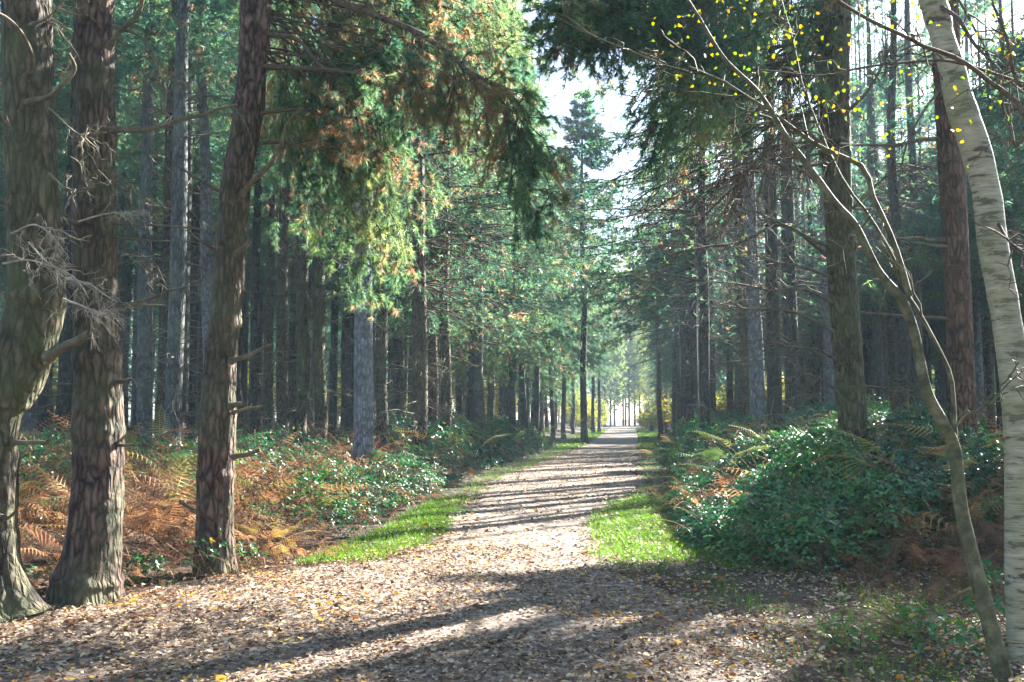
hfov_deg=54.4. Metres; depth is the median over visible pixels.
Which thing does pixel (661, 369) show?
pine tree
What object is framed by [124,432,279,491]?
fern
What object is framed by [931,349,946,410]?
pine tree
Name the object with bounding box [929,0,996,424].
pine tree
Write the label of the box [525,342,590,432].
pine tree
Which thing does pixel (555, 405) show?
pine tree
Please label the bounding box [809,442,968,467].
fern
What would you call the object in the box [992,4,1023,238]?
pine tree
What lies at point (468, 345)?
pine tree
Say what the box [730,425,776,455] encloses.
fern
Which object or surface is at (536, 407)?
pine tree
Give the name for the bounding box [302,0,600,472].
pine tree
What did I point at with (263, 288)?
pine tree
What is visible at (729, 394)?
pine tree
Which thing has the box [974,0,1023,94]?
pine tree
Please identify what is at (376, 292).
pine tree
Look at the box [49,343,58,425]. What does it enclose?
pine tree
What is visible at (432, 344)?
pine tree
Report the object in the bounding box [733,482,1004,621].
bracken
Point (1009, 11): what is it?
pine tree
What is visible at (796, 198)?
pine tree
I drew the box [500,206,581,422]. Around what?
pine tree
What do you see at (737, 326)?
pine tree
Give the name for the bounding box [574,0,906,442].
pine tree
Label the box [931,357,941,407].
pine tree
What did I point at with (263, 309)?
pine tree
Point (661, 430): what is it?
pine tree
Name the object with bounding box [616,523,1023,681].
grass
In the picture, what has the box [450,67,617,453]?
pine tree
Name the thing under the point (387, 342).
pine tree
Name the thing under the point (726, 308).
pine tree
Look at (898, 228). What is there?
pine tree
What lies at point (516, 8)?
pine tree
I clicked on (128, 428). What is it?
bracken
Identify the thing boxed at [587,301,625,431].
pine tree
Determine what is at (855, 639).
bramble bush
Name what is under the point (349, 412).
pine tree
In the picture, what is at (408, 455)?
bramble bush
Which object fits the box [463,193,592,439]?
pine tree
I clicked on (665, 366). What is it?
pine tree
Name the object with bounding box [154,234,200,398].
pine tree
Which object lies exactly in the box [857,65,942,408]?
pine tree
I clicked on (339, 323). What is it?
pine tree
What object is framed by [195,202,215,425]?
pine tree
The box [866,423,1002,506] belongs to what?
fern
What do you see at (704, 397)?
pine tree
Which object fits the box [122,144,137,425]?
pine tree
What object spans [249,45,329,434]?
pine tree
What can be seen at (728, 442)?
fern
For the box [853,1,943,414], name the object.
pine tree
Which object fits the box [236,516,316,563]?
fern
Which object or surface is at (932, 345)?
pine tree
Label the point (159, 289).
pine tree
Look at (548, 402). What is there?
pine tree
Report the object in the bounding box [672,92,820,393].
pine tree
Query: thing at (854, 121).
pine tree
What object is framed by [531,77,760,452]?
pine tree
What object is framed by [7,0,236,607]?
pine tree
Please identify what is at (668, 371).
pine tree
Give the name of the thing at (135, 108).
pine tree
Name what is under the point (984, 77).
birch tree
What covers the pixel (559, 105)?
sky
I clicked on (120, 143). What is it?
pine tree
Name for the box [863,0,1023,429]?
pine tree
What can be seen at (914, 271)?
pine tree
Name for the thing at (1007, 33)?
pine tree
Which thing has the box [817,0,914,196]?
pine tree
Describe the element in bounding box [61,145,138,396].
pine tree
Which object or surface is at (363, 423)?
pine tree
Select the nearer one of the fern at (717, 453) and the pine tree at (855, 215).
the fern at (717, 453)
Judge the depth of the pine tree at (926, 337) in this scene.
46.16 m
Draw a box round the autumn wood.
[52,248,996,430]
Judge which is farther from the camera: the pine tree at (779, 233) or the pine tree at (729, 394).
the pine tree at (779, 233)
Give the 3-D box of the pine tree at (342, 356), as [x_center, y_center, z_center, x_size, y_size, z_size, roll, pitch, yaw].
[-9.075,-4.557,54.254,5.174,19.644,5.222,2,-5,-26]
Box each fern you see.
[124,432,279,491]
[125,466,264,517]
[126,406,257,490]
[235,520,292,565]
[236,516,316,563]
[258,495,346,534]
[309,465,433,514]
[389,426,521,483]
[465,421,566,478]
[628,434,700,478]
[643,444,735,466]
[656,450,770,464]
[672,448,830,478]
[694,431,786,460]
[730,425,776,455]
[809,431,1003,524]
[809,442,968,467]
[825,428,1003,536]
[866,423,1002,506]
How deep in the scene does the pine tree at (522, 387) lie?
48.29 m
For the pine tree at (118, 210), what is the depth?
39.80 m
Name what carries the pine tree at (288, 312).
on the ground at (762, 582)
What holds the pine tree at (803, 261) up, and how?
on the ground at (762, 582)
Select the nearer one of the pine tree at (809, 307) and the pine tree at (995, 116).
the pine tree at (995, 116)
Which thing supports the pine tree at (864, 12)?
on the ground at (762, 582)
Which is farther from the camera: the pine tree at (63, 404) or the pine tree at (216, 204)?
the pine tree at (216, 204)
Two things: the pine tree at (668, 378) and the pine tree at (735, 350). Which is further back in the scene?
the pine tree at (668, 378)
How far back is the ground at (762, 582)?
9.52 m
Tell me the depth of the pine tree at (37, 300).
8.00 m
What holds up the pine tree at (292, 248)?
on the ground at (762, 582)
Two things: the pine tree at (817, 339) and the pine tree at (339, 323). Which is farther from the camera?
the pine tree at (339, 323)
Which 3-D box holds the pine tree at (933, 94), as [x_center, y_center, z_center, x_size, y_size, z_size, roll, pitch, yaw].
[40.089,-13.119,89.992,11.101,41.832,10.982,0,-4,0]
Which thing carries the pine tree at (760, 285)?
on the ground at (762, 582)
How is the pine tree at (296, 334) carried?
on the ground at (762, 582)
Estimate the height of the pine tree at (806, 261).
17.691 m
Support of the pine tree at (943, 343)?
on the ground at (762, 582)
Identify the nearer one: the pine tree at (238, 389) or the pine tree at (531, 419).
the pine tree at (238, 389)
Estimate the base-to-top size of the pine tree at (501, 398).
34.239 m
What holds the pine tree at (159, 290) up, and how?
on the ground at (762, 582)
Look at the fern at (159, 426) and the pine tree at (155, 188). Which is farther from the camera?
the pine tree at (155, 188)
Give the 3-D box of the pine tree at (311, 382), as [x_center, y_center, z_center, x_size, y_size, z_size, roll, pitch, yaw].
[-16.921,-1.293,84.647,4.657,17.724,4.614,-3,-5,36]
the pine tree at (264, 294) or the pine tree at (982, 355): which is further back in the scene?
the pine tree at (264, 294)
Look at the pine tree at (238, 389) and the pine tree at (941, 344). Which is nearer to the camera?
the pine tree at (238, 389)
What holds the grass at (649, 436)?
on the ground at (762, 582)
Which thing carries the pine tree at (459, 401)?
on the ground at (762, 582)
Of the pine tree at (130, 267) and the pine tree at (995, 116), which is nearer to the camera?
the pine tree at (995, 116)
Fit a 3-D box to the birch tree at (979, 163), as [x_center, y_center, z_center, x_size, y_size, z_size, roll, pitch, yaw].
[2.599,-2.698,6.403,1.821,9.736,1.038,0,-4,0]
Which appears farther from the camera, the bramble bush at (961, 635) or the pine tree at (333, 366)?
the pine tree at (333, 366)
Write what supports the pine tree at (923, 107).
on the ground at (762, 582)
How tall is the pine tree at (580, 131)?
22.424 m
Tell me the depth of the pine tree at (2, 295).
63.79 m
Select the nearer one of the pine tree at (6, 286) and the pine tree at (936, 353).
the pine tree at (6, 286)
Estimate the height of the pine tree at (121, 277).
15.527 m
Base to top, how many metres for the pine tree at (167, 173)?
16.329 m
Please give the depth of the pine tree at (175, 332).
19.96 m
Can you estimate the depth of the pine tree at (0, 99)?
23.73 m
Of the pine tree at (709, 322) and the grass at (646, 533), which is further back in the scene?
the pine tree at (709, 322)
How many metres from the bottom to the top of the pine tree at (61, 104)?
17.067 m
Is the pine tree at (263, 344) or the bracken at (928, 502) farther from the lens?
the pine tree at (263, 344)
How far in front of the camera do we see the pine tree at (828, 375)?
31.60 m
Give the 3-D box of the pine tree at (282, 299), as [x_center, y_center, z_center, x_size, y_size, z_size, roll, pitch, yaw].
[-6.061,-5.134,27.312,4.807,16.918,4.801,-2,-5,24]
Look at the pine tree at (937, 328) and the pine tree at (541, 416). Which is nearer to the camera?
the pine tree at (937, 328)
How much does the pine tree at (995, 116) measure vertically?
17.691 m
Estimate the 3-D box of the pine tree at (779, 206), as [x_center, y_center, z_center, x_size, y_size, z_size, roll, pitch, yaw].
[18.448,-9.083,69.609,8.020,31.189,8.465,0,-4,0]
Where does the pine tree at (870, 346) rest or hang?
on the ground at (762, 582)
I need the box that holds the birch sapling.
[400,0,1023,681]
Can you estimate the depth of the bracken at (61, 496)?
13.38 m
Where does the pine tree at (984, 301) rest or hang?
on the ground at (762, 582)
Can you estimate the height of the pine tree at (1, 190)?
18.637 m
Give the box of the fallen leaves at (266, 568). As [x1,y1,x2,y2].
[20,512,351,596]
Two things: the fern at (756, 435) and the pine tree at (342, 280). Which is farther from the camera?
the pine tree at (342, 280)
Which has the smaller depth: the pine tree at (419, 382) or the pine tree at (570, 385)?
the pine tree at (419, 382)
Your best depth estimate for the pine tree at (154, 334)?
71.56 m
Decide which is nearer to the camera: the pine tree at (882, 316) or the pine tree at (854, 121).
the pine tree at (882, 316)
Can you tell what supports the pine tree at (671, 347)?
on the ground at (762, 582)
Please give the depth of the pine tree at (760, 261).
56.11 m
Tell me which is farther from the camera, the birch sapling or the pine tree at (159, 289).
the pine tree at (159, 289)
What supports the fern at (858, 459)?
on the ground at (762, 582)
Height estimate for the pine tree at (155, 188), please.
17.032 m
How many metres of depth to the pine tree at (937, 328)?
50.22 m
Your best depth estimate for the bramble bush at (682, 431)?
24.42 m
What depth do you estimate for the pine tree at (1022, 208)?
28.03 m
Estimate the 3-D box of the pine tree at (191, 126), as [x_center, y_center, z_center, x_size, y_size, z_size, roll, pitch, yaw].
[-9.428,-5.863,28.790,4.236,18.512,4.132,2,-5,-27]
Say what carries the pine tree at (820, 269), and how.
on the ground at (762, 582)
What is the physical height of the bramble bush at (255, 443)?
1.416 m
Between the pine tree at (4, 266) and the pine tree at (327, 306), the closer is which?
the pine tree at (4, 266)
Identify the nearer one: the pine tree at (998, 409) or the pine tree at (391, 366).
the pine tree at (998, 409)
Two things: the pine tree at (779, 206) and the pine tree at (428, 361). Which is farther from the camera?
the pine tree at (779, 206)
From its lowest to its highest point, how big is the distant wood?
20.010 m
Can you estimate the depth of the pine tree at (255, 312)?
31.52 m
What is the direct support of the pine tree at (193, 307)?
on the ground at (762, 582)
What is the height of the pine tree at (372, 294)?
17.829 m
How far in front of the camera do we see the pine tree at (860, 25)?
91.69 m
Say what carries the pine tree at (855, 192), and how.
on the ground at (762, 582)
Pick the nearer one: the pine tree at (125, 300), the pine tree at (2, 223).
the pine tree at (2, 223)
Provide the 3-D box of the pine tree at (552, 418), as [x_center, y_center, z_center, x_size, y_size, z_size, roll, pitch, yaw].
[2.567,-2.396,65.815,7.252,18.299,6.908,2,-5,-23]
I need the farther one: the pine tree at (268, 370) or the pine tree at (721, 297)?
the pine tree at (721, 297)
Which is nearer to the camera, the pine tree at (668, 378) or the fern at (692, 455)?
the fern at (692, 455)
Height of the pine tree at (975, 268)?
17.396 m
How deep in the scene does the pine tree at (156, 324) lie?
67.98 m
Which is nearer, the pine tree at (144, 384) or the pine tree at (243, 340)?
the pine tree at (144, 384)
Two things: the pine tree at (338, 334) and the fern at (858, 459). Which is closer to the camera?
the fern at (858, 459)
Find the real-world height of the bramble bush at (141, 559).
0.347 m
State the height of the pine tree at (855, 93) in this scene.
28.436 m
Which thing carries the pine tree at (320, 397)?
on the ground at (762, 582)
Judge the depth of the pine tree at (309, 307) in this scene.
49.46 m
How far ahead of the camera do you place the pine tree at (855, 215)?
41.23 m
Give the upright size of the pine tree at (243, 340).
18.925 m
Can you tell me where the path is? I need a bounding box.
[0,424,779,681]
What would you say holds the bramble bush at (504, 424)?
on the ground at (762, 582)
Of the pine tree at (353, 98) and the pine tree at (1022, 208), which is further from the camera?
the pine tree at (1022, 208)
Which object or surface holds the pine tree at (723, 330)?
on the ground at (762, 582)
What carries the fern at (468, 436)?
on the ground at (762, 582)
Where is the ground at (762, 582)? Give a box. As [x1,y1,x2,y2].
[18,420,1023,681]
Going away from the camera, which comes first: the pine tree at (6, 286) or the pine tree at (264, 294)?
the pine tree at (6, 286)
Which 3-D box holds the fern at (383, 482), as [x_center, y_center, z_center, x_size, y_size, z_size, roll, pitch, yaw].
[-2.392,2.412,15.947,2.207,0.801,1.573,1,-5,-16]
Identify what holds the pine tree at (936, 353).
on the ground at (762, 582)
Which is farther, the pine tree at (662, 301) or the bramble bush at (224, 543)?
the pine tree at (662, 301)
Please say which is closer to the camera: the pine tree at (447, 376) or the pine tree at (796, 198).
the pine tree at (447, 376)
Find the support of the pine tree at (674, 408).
on the ground at (762, 582)
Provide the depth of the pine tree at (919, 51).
65.13 m
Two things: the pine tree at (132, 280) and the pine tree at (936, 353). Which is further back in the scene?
the pine tree at (936, 353)
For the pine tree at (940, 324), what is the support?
on the ground at (762, 582)
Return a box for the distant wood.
[52,264,995,427]
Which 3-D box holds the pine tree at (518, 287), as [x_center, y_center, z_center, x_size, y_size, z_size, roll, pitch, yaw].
[-1.469,-3.549,38.395,6.449,16.130,6.143,-2,-5,20]
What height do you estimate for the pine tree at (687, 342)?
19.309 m
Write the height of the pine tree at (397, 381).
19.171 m
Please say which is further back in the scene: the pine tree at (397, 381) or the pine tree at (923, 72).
the pine tree at (923, 72)
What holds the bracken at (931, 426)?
on the ground at (762, 582)
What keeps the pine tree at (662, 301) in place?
on the ground at (762, 582)
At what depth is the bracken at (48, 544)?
10.79 m
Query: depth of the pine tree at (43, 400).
28.91 m
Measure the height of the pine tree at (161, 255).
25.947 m
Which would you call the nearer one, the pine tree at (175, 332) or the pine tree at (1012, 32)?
the pine tree at (175, 332)
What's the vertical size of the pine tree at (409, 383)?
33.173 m
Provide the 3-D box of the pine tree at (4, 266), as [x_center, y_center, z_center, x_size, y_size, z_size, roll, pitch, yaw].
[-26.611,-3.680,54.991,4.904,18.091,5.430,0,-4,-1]
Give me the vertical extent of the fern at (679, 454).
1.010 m
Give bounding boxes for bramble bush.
[18,417,355,534]
[25,545,226,589]
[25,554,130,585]
[51,519,334,579]
[124,531,382,569]
[235,438,497,537]
[331,405,557,476]
[617,386,1003,578]
[649,597,1002,654]
[658,396,836,493]
[794,600,1023,669]
[822,588,1005,644]
[853,548,1004,627]
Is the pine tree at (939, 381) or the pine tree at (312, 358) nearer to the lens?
the pine tree at (312, 358)
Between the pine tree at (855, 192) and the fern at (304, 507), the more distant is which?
the pine tree at (855, 192)
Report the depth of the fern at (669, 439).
25.55 m
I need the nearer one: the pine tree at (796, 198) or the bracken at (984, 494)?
the bracken at (984, 494)
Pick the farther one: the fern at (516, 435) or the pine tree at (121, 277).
the pine tree at (121, 277)
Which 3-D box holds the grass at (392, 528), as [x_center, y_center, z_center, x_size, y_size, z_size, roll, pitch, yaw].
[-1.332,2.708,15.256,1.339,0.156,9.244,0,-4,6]
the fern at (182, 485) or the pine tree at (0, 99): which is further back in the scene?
the pine tree at (0, 99)
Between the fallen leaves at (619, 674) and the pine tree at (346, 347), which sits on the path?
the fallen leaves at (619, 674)
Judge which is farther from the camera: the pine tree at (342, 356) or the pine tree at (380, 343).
the pine tree at (342, 356)
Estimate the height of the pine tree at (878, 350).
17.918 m
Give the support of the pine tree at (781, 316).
on the ground at (762, 582)
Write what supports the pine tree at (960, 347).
on the ground at (762, 582)
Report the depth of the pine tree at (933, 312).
53.57 m
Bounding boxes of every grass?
[295,494,474,564]
[298,441,582,565]
[535,429,669,449]
[579,492,787,573]
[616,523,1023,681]
[619,443,680,500]
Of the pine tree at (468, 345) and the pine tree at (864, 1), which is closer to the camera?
the pine tree at (468, 345)
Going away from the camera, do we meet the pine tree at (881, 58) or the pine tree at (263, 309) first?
the pine tree at (263, 309)
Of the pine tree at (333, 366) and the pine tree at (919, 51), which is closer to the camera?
the pine tree at (333, 366)
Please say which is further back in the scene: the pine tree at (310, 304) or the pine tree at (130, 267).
the pine tree at (310, 304)
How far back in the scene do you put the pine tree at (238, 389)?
37.70 m
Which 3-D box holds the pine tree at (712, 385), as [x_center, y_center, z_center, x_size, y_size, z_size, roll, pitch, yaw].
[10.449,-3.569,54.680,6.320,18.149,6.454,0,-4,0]
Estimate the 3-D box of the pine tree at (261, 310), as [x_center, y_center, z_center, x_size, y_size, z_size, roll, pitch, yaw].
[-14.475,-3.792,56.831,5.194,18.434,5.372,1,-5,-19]
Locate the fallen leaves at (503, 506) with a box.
[391,449,659,551]
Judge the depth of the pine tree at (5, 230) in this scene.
41.61 m
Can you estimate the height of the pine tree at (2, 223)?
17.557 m
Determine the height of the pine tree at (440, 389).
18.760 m
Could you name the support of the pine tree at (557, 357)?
on the ground at (762, 582)
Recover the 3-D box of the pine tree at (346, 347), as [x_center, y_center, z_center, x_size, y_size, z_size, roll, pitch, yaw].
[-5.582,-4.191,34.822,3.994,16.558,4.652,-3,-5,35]
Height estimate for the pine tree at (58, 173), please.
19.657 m
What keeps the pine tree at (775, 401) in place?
on the ground at (762, 582)
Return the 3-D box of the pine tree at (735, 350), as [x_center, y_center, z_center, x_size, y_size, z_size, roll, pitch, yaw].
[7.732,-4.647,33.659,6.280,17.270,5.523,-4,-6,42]
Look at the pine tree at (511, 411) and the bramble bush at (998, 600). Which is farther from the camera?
the pine tree at (511, 411)
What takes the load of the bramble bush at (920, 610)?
on the ground at (762, 582)
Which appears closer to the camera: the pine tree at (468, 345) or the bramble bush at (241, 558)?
the bramble bush at (241, 558)
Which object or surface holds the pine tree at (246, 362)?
on the ground at (762, 582)
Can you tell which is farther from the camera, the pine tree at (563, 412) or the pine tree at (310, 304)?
the pine tree at (563, 412)
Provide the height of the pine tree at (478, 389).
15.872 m
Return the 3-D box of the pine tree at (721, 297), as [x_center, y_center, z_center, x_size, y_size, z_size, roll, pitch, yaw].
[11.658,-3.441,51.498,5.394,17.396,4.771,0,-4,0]
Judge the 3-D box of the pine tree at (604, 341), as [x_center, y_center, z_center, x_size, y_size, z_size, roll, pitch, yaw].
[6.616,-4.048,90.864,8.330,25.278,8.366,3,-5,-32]
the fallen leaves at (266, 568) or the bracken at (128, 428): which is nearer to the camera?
the fallen leaves at (266, 568)
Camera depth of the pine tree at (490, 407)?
45.55 m
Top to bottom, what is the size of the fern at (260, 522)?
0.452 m
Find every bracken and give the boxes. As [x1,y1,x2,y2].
[18,408,429,567]
[18,462,336,591]
[19,423,478,551]
[36,416,546,487]
[640,413,1003,568]
[665,414,1002,482]
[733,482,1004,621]
[851,412,1003,562]
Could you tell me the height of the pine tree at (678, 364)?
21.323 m
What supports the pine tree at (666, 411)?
on the ground at (762, 582)
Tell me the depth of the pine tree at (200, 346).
40.72 m
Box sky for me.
[0,0,1023,419]
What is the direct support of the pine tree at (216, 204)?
on the ground at (762, 582)
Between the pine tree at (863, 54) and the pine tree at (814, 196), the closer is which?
the pine tree at (863, 54)
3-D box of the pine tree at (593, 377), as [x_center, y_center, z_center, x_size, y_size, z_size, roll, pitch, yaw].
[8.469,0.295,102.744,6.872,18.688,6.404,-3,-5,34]
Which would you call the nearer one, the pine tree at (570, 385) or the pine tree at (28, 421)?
the pine tree at (28, 421)
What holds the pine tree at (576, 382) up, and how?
on the ground at (762, 582)
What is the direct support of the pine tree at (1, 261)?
on the ground at (762, 582)
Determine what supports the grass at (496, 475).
on the ground at (762, 582)
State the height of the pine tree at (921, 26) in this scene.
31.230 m
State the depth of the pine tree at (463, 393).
66.24 m
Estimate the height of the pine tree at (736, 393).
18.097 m
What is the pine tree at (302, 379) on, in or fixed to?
on the ground at (762, 582)
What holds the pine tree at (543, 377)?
on the ground at (762, 582)
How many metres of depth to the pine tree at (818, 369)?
60.30 m
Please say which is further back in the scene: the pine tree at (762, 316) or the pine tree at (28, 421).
the pine tree at (762, 316)
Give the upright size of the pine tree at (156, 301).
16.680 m
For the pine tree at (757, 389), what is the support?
on the ground at (762, 582)
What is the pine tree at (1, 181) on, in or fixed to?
on the ground at (762, 582)
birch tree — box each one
[751,0,1023,131]
[916,0,1023,665]
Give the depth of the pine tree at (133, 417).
42.34 m
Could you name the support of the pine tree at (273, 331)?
on the ground at (762, 582)
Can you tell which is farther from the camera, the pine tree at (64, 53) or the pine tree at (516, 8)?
the pine tree at (516, 8)
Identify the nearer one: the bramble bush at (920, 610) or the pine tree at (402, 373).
the bramble bush at (920, 610)
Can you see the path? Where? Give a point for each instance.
(616, 439)
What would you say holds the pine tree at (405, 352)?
on the ground at (762, 582)
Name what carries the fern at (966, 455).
on the ground at (762, 582)
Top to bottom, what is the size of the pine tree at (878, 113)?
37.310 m
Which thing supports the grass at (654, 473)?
on the ground at (762, 582)
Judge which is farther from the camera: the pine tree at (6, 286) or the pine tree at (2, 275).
the pine tree at (2, 275)
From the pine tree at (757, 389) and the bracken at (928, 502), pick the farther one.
the pine tree at (757, 389)
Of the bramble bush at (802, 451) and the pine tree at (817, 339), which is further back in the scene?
the pine tree at (817, 339)
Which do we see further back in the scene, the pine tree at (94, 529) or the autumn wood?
the autumn wood
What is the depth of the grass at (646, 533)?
13.04 m
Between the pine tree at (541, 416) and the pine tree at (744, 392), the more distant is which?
the pine tree at (541, 416)
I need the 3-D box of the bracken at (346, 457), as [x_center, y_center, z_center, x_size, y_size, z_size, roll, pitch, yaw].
[-3.497,2.628,19.292,5.021,2.014,16.664,0,-4,3]
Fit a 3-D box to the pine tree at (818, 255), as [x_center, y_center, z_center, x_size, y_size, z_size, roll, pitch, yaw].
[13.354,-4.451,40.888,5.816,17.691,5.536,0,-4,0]
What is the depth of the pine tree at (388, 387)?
70.25 m
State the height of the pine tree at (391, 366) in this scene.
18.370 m
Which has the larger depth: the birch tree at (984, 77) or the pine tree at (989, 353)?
the pine tree at (989, 353)
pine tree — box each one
[0,0,134,407]
[0,0,139,458]
[0,0,153,450]
[0,0,160,621]
[0,3,120,382]
[0,4,127,448]
[0,6,139,414]
[0,36,6,307]
[0,37,2,146]
[0,48,71,415]
[0,49,4,199]
[0,131,62,423]
[0,173,6,304]
[0,176,6,267]
[0,179,6,309]
[0,229,57,417]
[0,265,6,320]
[0,268,5,316]
[1,8,139,432]
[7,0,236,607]
[49,0,207,428]
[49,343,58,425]
[60,40,162,417]
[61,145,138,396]
[66,0,214,464]
[114,0,290,469]
[115,0,238,454]
[116,33,160,406]
[117,0,212,431]
[117,0,217,409]
[117,11,164,429]
[117,77,161,416]
[118,8,234,379]
[120,3,269,438]
[121,0,253,448]
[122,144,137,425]
[122,262,134,398]
[122,274,155,377]
[123,0,271,416]
[125,257,200,410]
[131,282,158,412]
[132,134,214,423]
[134,245,213,418]
[137,20,266,419]
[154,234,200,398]
[154,242,158,366]
[156,91,266,389]
[167,0,575,575]
[192,4,313,437]
[193,11,292,437]
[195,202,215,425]
[205,6,347,457]
[209,0,360,459]
[209,26,326,447]
[211,47,289,411]
[229,0,466,469]
[235,2,391,459]
[244,101,291,433]
[244,193,276,423]
[245,145,290,426]
[245,221,291,414]
[247,146,346,439]
[247,258,289,424]
[248,277,288,409]
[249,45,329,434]
[262,5,274,427]
[265,208,347,417]
[274,232,340,417]
[274,282,311,377]
[288,184,343,424]
[289,34,348,439]
[289,165,346,406]
[297,7,412,450]
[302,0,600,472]
[308,57,399,431]
[310,271,342,416]
[310,296,330,425]
[311,253,342,415]
[312,203,347,432]
[313,1,454,457]
[325,266,343,426]
[326,221,393,415]
[335,1,591,455]
[339,209,394,405]
[339,257,393,428]
[350,0,584,457]
[372,10,438,440]
[373,33,412,434]
[375,258,411,414]
[375,264,411,426]
[387,310,390,427]
[391,64,564,453]
[395,64,553,417]
[396,0,629,463]
[398,0,610,461]
[404,158,464,430]
[404,322,407,426]
[407,70,434,418]
[439,341,440,408]
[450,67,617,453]
[451,151,590,441]
[462,376,465,413]
[463,62,504,414]
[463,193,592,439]
[466,51,592,443]
[485,0,570,212]
[495,143,598,422]
[498,131,597,446]
[499,6,552,418]
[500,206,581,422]
[501,260,593,417]
[510,0,953,511]
[511,7,804,464]
[516,254,578,426]
[516,315,576,429]
[518,280,597,433]
[525,185,609,440]
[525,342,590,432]
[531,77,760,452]
[532,88,642,443]
[544,17,804,444]
[544,145,624,438]
[546,372,578,428]
[558,312,595,426]
[558,332,589,428]
[563,160,625,434]
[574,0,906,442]
[575,255,619,432]
[582,2,872,434]
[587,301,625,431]
[588,86,733,448]
[599,182,680,440]
[610,85,730,445]
[614,270,716,407]
[619,144,698,438]
[621,154,698,429]
[625,237,669,433]
[630,1,933,458]
[636,157,766,430]
[639,332,717,404]
[641,1,825,404]
[642,341,718,386]
[647,119,801,438]
[648,265,735,410]
[650,286,725,391]
[652,273,726,386]
[654,150,734,415]
[659,173,807,411]
[667,272,733,408]
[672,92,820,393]
[697,197,782,399]
[709,260,760,410]
[713,0,929,413]
[713,215,782,403]
[714,226,781,347]
[717,139,781,401]
[719,148,822,406]
[719,232,781,405]
[719,265,733,410]
[723,63,870,422]
[758,1,806,259]
[759,231,784,399]
[776,0,907,278]
[776,68,885,403]
[777,2,857,235]
[777,95,823,413]
[778,91,822,405]
[779,185,817,418]
[780,159,865,404]
[780,166,820,425]
[798,0,941,413]
[798,24,967,407]
[799,150,820,396]
[800,0,882,219]
[805,0,897,262]
[806,0,906,232]
[809,0,1022,417]
[813,10,936,411]
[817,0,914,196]
[817,170,860,275]
[820,96,888,408]
[840,0,1023,475]
[850,1,916,189]
[851,0,929,410]
[851,0,978,204]
[851,0,1023,416]
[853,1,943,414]
[853,41,943,394]
[855,94,945,413]
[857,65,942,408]
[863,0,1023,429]
[863,138,945,371]
[865,0,975,379]
[876,1,935,190]
[877,0,1023,415]
[886,126,945,400]
[887,75,946,422]
[902,9,938,402]
[903,35,970,150]
[906,5,1023,360]
[907,35,969,163]
[908,0,1023,425]
[918,0,1023,437]
[924,0,1023,397]
[928,146,947,408]
[928,325,945,394]
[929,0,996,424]
[930,313,992,388]
[930,349,944,403]
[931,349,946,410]
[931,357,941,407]
[932,38,1015,428]
[937,330,994,409]
[969,0,1023,388]
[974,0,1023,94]
[978,0,1023,96]
[983,0,1023,84]
[988,80,1023,240]
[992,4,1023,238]
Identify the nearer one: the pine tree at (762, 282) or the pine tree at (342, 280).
the pine tree at (342, 280)
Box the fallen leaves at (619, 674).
[0,487,1023,681]
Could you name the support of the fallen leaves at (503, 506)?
on the path
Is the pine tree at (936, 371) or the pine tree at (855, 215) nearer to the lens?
the pine tree at (855, 215)
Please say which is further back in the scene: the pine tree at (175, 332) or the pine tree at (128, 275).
the pine tree at (128, 275)
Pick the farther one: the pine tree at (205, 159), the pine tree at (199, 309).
the pine tree at (199, 309)
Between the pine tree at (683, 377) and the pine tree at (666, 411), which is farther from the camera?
the pine tree at (666, 411)
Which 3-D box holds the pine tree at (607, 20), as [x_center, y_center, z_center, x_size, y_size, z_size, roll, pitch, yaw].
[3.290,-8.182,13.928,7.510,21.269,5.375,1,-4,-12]
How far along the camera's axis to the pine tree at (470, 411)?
34.36 m
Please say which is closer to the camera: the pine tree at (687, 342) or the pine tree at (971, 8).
the pine tree at (687, 342)

